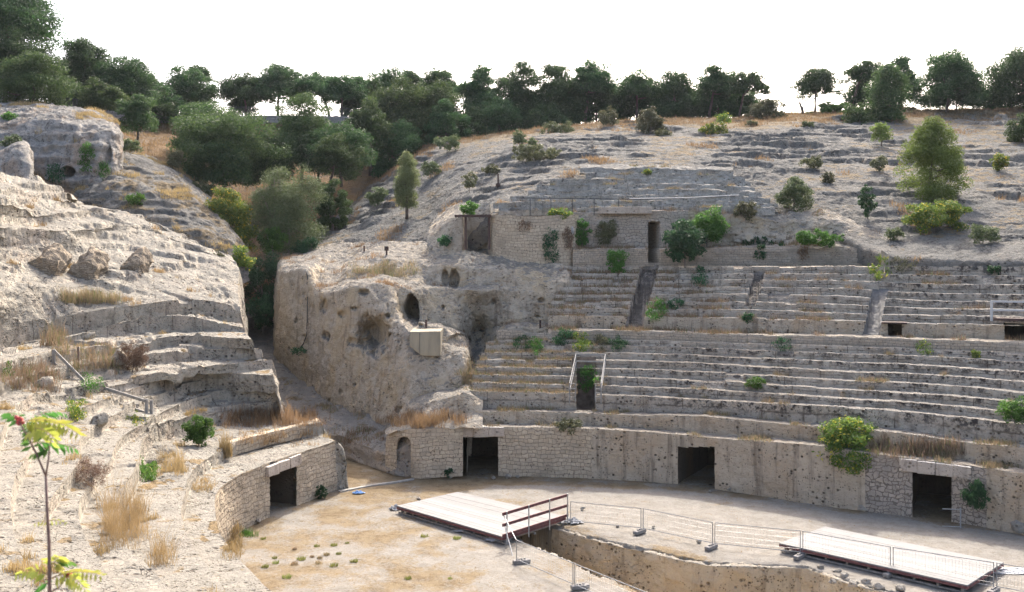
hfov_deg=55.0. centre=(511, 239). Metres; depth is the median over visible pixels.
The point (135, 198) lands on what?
shrub
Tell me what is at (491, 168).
shrub
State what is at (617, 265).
shrub
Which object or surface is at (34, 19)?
pine tree
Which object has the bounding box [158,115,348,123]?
terrace wall
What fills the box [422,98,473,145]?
pine tree
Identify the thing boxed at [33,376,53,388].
boulder
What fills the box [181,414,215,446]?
shrub
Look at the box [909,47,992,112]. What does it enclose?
pine tree
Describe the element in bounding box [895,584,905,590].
loose stone
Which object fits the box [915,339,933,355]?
hanging plant
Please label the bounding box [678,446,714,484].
doorway
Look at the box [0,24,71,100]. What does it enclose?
pine tree
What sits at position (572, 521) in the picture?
tarpaulin
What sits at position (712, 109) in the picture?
pine tree
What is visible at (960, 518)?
steel hurdle
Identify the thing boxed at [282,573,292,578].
grass tuft
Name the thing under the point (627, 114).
pine tree
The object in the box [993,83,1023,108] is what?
pine tree
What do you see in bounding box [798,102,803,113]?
dead trunk
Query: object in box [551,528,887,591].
trench wall
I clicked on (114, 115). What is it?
road wall
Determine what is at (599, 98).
pine tree
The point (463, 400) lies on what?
rock bench
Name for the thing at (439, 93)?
pine tree
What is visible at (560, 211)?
shrub
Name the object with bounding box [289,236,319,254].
shrub
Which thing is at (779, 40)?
sky
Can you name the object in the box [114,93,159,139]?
pine tree
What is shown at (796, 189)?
shrub
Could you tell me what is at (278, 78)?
pine tree
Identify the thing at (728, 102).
bush
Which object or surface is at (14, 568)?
dry grass
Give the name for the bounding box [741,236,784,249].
hanging plant
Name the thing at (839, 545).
fence panel
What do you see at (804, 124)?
shrub
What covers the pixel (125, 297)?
dry grass
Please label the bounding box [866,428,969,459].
dry grass clump
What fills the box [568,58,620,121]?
pine tree
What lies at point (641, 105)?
pine tree
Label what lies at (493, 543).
dry grass
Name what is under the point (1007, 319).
timber beam
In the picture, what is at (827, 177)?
shrub
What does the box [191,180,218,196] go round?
shrub
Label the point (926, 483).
doorway
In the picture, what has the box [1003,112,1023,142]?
shrub
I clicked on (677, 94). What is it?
pine tree
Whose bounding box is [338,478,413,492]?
stone kerb
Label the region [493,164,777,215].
stone seating
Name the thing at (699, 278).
hanging plant
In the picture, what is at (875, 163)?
shrub
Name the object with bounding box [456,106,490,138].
pine tree
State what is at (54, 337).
dry grass clump
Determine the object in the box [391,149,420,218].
slender tree
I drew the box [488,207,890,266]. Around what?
gallery wall
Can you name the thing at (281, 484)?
doorway
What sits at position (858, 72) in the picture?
pine tree
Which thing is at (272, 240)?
shrub
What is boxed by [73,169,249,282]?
rock outcrop
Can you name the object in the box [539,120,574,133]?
shrub
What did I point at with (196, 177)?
shrub
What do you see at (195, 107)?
pine tree
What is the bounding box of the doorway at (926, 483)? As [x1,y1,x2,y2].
[912,472,951,507]
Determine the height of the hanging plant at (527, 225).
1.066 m
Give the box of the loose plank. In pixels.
[410,513,459,528]
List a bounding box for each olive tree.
[246,163,330,268]
[313,178,354,231]
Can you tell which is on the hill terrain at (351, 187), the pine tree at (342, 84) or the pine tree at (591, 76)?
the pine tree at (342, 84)
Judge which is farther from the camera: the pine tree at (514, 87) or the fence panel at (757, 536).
the pine tree at (514, 87)
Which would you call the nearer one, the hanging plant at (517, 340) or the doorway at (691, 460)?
the doorway at (691, 460)
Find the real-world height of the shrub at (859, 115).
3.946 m
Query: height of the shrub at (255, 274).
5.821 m
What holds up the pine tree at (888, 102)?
on the rocky hillside
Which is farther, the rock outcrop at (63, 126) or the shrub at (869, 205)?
the rock outcrop at (63, 126)
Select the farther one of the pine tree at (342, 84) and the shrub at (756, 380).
the pine tree at (342, 84)
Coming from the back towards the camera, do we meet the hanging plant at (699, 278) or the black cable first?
the black cable
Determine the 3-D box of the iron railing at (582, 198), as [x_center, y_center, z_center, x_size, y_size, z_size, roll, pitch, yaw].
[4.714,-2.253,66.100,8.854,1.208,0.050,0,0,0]
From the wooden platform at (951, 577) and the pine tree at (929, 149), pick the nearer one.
the wooden platform at (951, 577)
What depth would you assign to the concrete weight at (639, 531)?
40.63 m
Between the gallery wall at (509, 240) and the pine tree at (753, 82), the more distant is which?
the pine tree at (753, 82)
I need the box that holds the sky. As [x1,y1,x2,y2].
[2,0,1023,122]
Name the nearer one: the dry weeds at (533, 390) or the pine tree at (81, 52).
the dry weeds at (533, 390)
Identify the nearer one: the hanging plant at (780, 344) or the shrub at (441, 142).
the hanging plant at (780, 344)
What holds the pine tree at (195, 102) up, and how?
on the hill terrain at (351, 187)
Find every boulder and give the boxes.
[27,243,72,275]
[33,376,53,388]
[67,246,109,280]
[84,332,95,339]
[91,412,108,426]
[110,348,127,366]
[120,246,153,276]
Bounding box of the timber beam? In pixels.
[993,317,1023,320]
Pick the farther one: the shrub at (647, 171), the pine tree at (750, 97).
the pine tree at (750, 97)
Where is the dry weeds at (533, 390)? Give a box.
[470,335,1013,404]
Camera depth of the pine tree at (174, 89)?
122.96 m
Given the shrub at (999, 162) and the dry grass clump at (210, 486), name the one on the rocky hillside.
the shrub at (999, 162)
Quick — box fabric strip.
[453,529,471,531]
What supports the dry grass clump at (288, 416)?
on the rocky ramp
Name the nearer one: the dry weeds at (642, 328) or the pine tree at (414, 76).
the dry weeds at (642, 328)
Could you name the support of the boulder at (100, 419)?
on the stone seating at (196, 360)
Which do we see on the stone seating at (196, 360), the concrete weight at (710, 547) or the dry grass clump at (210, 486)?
the dry grass clump at (210, 486)
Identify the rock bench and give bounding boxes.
[385,378,482,433]
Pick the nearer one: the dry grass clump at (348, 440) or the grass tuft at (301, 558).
the grass tuft at (301, 558)
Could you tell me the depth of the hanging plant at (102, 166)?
80.81 m
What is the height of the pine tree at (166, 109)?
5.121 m
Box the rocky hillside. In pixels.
[282,107,1023,275]
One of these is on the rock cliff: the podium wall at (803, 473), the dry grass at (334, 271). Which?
the dry grass at (334, 271)
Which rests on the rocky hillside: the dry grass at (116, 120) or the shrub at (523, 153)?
the shrub at (523, 153)
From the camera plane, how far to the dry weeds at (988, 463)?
48.58 m
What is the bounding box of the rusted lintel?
[881,321,906,323]
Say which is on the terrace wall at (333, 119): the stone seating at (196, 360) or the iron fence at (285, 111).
the iron fence at (285, 111)
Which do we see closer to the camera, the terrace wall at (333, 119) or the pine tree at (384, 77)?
the terrace wall at (333, 119)
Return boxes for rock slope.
[0,171,239,324]
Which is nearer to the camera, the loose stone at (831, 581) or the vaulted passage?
the loose stone at (831, 581)
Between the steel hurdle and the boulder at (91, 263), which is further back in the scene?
the boulder at (91, 263)
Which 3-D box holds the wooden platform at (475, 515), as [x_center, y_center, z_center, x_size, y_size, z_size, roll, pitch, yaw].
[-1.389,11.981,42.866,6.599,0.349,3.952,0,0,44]
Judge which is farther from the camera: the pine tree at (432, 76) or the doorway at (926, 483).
the pine tree at (432, 76)
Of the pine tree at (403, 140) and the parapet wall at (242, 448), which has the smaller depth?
the parapet wall at (242, 448)
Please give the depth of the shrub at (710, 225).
63.95 m
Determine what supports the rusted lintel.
on the stone seating at (917, 305)
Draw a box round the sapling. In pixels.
[0,410,105,591]
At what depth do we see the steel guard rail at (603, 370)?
52.96 m
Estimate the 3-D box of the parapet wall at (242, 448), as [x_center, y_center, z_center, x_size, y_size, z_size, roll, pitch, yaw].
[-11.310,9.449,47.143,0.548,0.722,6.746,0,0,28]
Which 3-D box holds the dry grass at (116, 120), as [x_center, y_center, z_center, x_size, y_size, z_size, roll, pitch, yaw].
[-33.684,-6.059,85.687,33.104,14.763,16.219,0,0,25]
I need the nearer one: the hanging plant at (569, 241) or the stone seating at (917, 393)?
the stone seating at (917, 393)
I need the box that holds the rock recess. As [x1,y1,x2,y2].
[426,202,498,257]
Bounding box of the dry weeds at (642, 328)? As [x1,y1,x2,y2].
[545,205,1023,340]
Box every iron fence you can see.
[59,97,80,105]
[175,106,355,116]
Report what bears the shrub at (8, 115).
on the rock outcrop at (63, 126)
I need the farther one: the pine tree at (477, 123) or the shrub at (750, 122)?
the pine tree at (477, 123)
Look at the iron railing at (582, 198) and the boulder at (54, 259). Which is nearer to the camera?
the boulder at (54, 259)
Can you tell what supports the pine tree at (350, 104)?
on the hill terrain at (351, 187)
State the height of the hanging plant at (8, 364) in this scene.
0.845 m
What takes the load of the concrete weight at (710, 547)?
on the arena ground at (405, 545)
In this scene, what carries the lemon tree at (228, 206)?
on the hill terrain at (351, 187)
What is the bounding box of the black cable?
[298,262,307,345]
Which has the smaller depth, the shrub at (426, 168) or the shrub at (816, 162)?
the shrub at (816, 162)
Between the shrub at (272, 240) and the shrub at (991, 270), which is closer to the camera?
the shrub at (991, 270)
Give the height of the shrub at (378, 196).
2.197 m
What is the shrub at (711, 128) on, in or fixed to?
on the rocky hillside
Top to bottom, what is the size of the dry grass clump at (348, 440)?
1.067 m
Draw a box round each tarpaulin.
[389,504,397,510]
[484,537,510,541]
[561,517,583,523]
[994,567,1023,573]
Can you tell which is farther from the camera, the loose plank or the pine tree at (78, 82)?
the pine tree at (78, 82)
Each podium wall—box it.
[215,441,337,542]
[385,425,1023,534]
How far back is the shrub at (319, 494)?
46.24 m
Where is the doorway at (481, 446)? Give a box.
[463,437,497,474]
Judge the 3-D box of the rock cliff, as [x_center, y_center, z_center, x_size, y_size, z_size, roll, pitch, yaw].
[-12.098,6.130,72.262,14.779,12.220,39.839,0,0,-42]
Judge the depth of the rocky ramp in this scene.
57.58 m
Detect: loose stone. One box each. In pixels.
[828,578,835,583]
[840,571,848,577]
[848,579,857,586]
[857,505,867,510]
[861,579,870,583]
[873,582,884,589]
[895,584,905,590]
[1010,520,1023,533]
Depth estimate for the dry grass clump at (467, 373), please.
54.56 m
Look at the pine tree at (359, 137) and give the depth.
98.29 m
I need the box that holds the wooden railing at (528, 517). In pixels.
[502,493,567,543]
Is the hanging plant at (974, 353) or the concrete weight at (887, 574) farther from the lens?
the hanging plant at (974, 353)
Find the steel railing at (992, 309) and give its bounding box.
[990,300,1023,320]
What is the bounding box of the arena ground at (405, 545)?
[228,456,1023,591]
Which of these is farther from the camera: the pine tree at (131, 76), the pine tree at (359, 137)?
the pine tree at (131, 76)
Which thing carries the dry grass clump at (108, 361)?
on the stone seating at (196, 360)
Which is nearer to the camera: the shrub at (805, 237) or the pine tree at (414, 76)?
the shrub at (805, 237)
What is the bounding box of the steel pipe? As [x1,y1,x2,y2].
[629,195,738,198]
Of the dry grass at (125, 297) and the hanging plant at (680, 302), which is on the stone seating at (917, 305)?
the hanging plant at (680, 302)
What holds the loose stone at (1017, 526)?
on the arena ground at (405, 545)
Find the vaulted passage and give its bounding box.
[572,347,596,409]
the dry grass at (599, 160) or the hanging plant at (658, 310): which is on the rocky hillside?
the dry grass at (599, 160)
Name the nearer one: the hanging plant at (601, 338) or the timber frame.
the hanging plant at (601, 338)
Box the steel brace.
[504,516,515,555]
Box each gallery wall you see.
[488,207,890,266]
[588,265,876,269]
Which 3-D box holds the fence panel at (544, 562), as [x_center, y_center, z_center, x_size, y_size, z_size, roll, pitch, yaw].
[1.146,11.685,35.558,0.038,0.930,3.306,0,0,-37]
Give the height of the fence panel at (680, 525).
1.020 m
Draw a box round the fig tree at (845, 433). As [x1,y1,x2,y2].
[811,415,878,475]
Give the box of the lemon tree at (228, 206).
[204,185,258,251]
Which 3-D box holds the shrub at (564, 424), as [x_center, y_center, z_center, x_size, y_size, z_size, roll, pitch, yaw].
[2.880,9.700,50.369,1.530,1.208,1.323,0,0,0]
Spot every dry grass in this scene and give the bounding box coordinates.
[0,99,249,255]
[0,312,332,591]
[6,175,239,305]
[237,478,1018,591]
[281,240,571,360]
[284,379,407,450]
[345,105,1023,260]
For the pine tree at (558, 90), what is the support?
on the hill terrain at (351, 187)
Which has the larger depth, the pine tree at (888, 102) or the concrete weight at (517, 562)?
the pine tree at (888, 102)
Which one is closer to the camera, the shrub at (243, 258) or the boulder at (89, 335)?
the boulder at (89, 335)
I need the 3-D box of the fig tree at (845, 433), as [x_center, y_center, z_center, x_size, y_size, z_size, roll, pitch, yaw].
[15.308,9.492,45.211,3.232,2.998,3.175,0,0,0]
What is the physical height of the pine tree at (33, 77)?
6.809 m
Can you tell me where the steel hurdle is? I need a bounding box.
[942,508,960,527]
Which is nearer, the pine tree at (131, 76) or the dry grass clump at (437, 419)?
the dry grass clump at (437, 419)
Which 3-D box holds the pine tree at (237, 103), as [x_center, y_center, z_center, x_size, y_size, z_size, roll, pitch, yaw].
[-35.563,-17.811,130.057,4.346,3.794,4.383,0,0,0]
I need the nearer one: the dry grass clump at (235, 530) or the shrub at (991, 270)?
the dry grass clump at (235, 530)
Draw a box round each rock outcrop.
[0,101,123,187]
[0,140,34,178]
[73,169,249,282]
[123,152,194,184]
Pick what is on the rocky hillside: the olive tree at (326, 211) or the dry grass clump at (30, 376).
the olive tree at (326, 211)
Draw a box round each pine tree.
[0,0,75,100]
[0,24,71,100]
[0,49,84,106]
[44,54,119,109]
[58,36,113,110]
[76,76,130,110]
[90,55,163,109]
[104,69,186,124]
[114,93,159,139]
[128,86,187,119]
[154,79,177,117]
[160,63,220,108]
[165,100,231,153]
[165,106,291,188]
[171,87,206,108]
[181,63,216,83]
[190,140,252,197]
[209,71,275,115]
[226,95,259,115]
[236,131,302,189]
[251,62,311,113]
[268,90,338,186]
[291,71,336,115]
[294,129,343,181]
[297,121,379,186]
[310,132,367,181]
[312,74,372,114]
[337,75,383,117]
[342,96,397,175]
[363,65,409,96]
[364,75,437,149]
[368,118,423,178]
[402,69,422,88]
[409,77,465,140]
[417,65,458,92]
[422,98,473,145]
[452,63,502,128]
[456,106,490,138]
[472,96,526,136]
[493,60,543,128]
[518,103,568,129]
[525,62,587,127]
[566,76,596,122]
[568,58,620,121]
[580,84,623,122]
[591,85,632,122]
[612,69,659,118]
[625,94,657,118]
[641,68,708,118]
[677,96,719,117]
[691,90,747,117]
[692,62,740,117]
[719,90,761,117]
[723,70,771,116]
[789,67,844,111]
[838,59,883,106]
[841,80,874,106]
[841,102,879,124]
[861,62,914,122]
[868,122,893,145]
[890,54,924,105]
[893,115,974,203]
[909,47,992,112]
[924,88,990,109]
[975,88,1001,109]
[978,43,1023,107]
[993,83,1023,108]
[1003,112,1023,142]
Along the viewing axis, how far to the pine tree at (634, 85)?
121.45 m
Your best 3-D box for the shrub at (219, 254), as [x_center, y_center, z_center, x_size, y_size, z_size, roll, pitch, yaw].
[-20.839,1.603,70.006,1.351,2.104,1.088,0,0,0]
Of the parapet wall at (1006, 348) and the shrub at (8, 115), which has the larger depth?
the shrub at (8, 115)
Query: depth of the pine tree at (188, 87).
126.10 m
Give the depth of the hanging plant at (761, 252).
63.06 m
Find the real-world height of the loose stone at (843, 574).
0.235 m
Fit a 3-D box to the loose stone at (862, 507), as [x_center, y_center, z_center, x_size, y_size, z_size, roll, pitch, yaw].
[15.734,12.026,44.102,0.544,0.315,0.263,0,0,11]
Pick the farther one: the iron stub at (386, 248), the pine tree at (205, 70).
the pine tree at (205, 70)
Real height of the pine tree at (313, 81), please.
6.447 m
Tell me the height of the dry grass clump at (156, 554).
1.256 m
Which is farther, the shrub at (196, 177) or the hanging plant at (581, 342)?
the shrub at (196, 177)
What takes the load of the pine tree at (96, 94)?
on the hill terrain at (351, 187)
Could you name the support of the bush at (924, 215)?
on the rocky hillside
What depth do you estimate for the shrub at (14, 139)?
77.69 m
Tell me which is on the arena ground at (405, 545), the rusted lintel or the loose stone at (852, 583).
the loose stone at (852, 583)
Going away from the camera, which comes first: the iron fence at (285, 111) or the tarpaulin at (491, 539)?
the tarpaulin at (491, 539)
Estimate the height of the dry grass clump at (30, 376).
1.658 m
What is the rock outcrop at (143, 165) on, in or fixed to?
on the hill terrain at (351, 187)
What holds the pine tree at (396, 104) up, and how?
on the rocky hillside
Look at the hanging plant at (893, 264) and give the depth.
57.17 m
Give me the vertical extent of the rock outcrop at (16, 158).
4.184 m
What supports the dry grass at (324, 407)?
on the rocky ramp
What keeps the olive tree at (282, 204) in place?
on the rocky hillside
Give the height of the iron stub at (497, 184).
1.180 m
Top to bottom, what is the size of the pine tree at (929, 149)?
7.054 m
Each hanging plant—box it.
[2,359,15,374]
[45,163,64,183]
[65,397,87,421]
[77,141,95,172]
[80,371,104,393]
[95,160,110,179]
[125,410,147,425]
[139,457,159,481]
[512,335,531,350]
[517,220,532,233]
[528,336,544,355]
[542,227,558,262]
[551,327,572,345]
[562,225,573,249]
[572,331,593,351]
[577,365,599,392]
[588,333,609,351]
[607,334,628,351]
[645,296,668,320]
[667,298,684,309]
[690,265,708,285]
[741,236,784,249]
[753,250,766,259]
[771,337,792,351]
[797,246,809,259]
[868,254,892,280]
[890,255,917,271]
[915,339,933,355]
[970,349,980,357]
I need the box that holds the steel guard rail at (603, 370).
[569,353,605,403]
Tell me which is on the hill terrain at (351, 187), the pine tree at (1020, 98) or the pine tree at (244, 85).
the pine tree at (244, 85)
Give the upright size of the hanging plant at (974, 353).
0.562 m
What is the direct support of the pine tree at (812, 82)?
on the rocky hillside
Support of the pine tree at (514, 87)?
on the hill terrain at (351, 187)
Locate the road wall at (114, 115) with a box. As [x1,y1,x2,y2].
[0,97,124,120]
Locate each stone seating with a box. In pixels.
[0,263,347,591]
[466,339,1023,472]
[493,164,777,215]
[548,250,1023,342]
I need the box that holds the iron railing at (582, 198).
[516,197,647,214]
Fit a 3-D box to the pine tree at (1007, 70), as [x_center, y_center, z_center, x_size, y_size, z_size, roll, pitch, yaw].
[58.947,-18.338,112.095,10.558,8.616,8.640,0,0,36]
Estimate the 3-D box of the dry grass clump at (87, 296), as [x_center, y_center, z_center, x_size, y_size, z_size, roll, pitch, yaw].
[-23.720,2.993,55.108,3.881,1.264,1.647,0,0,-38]
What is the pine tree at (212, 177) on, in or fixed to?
on the hill terrain at (351, 187)
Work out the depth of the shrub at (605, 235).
65.52 m
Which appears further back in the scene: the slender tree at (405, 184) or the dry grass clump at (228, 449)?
the slender tree at (405, 184)
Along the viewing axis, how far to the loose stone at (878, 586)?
34.40 m
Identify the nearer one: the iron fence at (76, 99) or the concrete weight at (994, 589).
the concrete weight at (994, 589)
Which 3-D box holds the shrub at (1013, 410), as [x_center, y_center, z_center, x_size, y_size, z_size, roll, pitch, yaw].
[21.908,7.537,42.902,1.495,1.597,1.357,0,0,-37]
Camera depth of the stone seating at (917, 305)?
56.28 m
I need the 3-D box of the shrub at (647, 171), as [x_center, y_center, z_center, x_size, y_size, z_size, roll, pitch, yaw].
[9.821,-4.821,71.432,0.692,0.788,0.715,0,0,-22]
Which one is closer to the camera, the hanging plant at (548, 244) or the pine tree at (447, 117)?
the hanging plant at (548, 244)
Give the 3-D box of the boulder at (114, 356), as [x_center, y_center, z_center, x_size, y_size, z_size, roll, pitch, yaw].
[-19.137,5.734,47.763,1.054,0.933,0.850,0,0,-4]
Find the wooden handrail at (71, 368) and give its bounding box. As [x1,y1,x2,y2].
[52,349,152,413]
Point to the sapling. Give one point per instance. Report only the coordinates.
(34, 428)
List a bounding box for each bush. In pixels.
[662,218,707,267]
[901,196,972,234]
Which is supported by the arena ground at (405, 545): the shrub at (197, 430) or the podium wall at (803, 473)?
the podium wall at (803, 473)
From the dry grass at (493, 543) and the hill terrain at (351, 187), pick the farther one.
the hill terrain at (351, 187)
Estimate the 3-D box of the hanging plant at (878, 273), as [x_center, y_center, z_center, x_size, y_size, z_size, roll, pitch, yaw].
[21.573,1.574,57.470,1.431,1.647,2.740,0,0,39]
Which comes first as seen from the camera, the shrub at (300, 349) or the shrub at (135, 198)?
the shrub at (300, 349)
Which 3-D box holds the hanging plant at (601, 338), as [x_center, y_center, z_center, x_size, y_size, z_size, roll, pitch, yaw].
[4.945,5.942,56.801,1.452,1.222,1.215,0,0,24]
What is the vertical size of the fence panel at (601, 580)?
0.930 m
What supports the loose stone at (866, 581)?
on the trench wall at (662, 572)
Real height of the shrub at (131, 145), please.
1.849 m
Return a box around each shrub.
[0,133,22,146]
[1,111,17,120]
[73,455,112,490]
[116,339,149,372]
[123,138,143,152]
[123,191,144,205]
[166,150,186,168]
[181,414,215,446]
[182,163,207,181]
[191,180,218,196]
[213,248,226,256]
[232,244,256,271]
[244,251,280,313]
[245,292,273,333]
[257,225,289,257]
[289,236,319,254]
[290,346,306,355]
[315,484,327,498]
[342,173,356,180]
[364,186,388,206]
[420,161,441,176]
[434,133,460,149]
[437,234,451,250]
[444,468,453,479]
[459,200,479,214]
[461,171,477,192]
[481,163,500,176]
[511,143,561,161]
[512,129,526,146]
[526,137,537,145]
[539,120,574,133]
[547,207,573,219]
[554,417,582,434]
[574,218,592,246]
[594,219,617,245]
[598,106,619,126]
[606,249,629,272]
[634,105,666,133]
[641,168,651,174]
[654,128,673,136]
[689,204,730,246]
[698,121,727,134]
[714,111,732,125]
[732,200,759,220]
[741,312,754,323]
[744,120,758,125]
[744,376,766,390]
[773,176,814,212]
[795,228,844,247]
[798,155,823,168]
[801,119,813,126]
[819,171,834,182]
[857,184,877,218]
[869,155,887,170]
[884,227,905,240]
[960,478,990,516]
[968,223,1001,243]
[987,265,1000,275]
[989,152,1009,170]
[995,395,1023,424]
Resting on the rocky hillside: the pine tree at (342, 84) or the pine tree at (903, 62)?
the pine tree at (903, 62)
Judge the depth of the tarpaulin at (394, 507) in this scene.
44.21 m
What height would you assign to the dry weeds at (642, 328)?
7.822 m
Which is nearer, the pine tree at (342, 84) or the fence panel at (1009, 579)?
the fence panel at (1009, 579)
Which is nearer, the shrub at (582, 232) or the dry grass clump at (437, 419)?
the dry grass clump at (437, 419)
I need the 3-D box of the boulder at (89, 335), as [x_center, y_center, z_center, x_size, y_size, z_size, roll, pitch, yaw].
[-21.870,5.045,51.033,0.533,0.564,0.799,0,0,17]
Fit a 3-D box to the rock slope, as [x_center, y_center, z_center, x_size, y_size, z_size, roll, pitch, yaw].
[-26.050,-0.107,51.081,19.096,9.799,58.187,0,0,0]
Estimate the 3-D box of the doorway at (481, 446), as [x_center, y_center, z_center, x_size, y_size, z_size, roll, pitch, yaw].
[-1.612,11.110,53.092,2.022,2.180,4.605,0,0,0]
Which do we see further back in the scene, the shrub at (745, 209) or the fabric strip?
the shrub at (745, 209)
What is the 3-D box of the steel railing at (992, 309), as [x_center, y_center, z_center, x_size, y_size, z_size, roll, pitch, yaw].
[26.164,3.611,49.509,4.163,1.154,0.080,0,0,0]
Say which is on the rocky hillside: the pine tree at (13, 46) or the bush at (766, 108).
the bush at (766, 108)
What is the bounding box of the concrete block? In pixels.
[410,328,442,355]
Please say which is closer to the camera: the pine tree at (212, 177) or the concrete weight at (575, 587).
the concrete weight at (575, 587)
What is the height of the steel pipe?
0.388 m
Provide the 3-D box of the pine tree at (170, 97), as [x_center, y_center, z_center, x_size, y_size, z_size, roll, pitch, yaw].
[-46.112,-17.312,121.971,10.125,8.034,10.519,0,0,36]
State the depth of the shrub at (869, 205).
64.87 m
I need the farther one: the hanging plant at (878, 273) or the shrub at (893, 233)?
the shrub at (893, 233)
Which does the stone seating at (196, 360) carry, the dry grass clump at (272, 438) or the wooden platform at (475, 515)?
the dry grass clump at (272, 438)
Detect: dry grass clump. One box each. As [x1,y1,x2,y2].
[0,353,65,393]
[37,317,76,357]
[53,284,124,304]
[62,338,132,374]
[78,466,166,549]
[143,510,189,566]
[149,439,191,476]
[191,476,216,492]
[214,398,330,428]
[215,426,233,457]
[220,518,244,559]
[226,423,317,446]
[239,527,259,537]
[337,423,385,445]
[346,257,422,278]
[375,403,470,429]
[454,358,476,389]
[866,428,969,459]
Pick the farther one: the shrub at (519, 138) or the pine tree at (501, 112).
the pine tree at (501, 112)
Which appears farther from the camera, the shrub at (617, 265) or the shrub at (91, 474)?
the shrub at (617, 265)
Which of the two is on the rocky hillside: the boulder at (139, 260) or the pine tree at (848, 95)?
the pine tree at (848, 95)
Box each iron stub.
[384,246,388,254]
[496,174,499,187]
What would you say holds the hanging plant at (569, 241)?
attached to the gallery wall at (509, 240)
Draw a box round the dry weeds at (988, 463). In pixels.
[484,162,1020,469]
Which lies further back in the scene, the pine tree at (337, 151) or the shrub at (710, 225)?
the pine tree at (337, 151)
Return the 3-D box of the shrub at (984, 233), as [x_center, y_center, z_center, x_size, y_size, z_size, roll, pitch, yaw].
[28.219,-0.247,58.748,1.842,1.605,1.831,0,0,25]
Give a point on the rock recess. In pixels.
(447, 222)
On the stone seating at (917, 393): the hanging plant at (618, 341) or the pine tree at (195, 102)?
the hanging plant at (618, 341)
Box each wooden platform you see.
[397,492,565,544]
[779,527,1003,591]
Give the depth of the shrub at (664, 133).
94.79 m
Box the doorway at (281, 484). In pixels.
[270,468,292,503]
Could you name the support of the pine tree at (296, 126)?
on the hill terrain at (351, 187)
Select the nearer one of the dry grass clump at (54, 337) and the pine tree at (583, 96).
the dry grass clump at (54, 337)
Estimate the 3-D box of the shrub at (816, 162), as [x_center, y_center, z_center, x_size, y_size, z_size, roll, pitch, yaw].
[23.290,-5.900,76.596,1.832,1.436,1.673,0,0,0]
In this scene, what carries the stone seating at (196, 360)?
on the arena ground at (405, 545)
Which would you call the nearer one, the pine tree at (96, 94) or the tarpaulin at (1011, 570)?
the tarpaulin at (1011, 570)
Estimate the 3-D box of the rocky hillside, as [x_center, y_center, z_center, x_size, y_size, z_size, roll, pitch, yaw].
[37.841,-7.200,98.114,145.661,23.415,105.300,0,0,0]
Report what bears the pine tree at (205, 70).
on the hill terrain at (351, 187)
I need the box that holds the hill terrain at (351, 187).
[41,121,394,308]
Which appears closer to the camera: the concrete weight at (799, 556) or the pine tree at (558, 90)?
the concrete weight at (799, 556)
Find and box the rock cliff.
[273,240,575,424]
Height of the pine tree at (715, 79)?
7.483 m
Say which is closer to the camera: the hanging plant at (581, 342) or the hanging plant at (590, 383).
the hanging plant at (590, 383)
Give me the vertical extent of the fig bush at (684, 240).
3.193 m
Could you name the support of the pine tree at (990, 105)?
on the rocky hillside
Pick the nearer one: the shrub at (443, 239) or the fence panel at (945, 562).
the fence panel at (945, 562)
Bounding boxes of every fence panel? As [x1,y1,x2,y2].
[516,539,572,584]
[570,501,640,527]
[574,563,644,591]
[643,508,712,542]
[714,522,800,551]
[802,530,890,564]
[893,546,993,586]
[996,562,1023,591]
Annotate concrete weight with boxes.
[513,557,530,564]
[570,582,588,590]
[633,528,645,534]
[705,543,717,550]
[793,552,805,559]
[883,571,896,577]
[987,586,999,591]
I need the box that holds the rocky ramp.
[246,312,410,476]
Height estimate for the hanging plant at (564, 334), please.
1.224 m
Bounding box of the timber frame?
[455,215,490,249]
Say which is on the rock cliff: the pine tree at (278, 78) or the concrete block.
the concrete block
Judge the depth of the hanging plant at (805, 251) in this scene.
62.76 m
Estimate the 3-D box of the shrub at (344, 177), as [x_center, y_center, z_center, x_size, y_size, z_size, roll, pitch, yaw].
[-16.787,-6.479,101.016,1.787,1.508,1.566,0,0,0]
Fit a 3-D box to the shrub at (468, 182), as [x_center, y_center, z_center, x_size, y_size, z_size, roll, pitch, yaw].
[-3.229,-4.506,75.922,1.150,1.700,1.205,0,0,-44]
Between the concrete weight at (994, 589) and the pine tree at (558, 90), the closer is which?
the concrete weight at (994, 589)
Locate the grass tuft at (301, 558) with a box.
[296,555,306,560]
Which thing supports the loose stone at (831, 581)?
on the trench wall at (662, 572)
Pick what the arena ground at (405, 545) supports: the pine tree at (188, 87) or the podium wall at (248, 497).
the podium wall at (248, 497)
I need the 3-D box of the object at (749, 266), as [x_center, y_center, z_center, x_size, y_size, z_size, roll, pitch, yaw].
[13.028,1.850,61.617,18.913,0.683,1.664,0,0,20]
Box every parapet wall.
[226,419,319,454]
[496,330,1023,355]

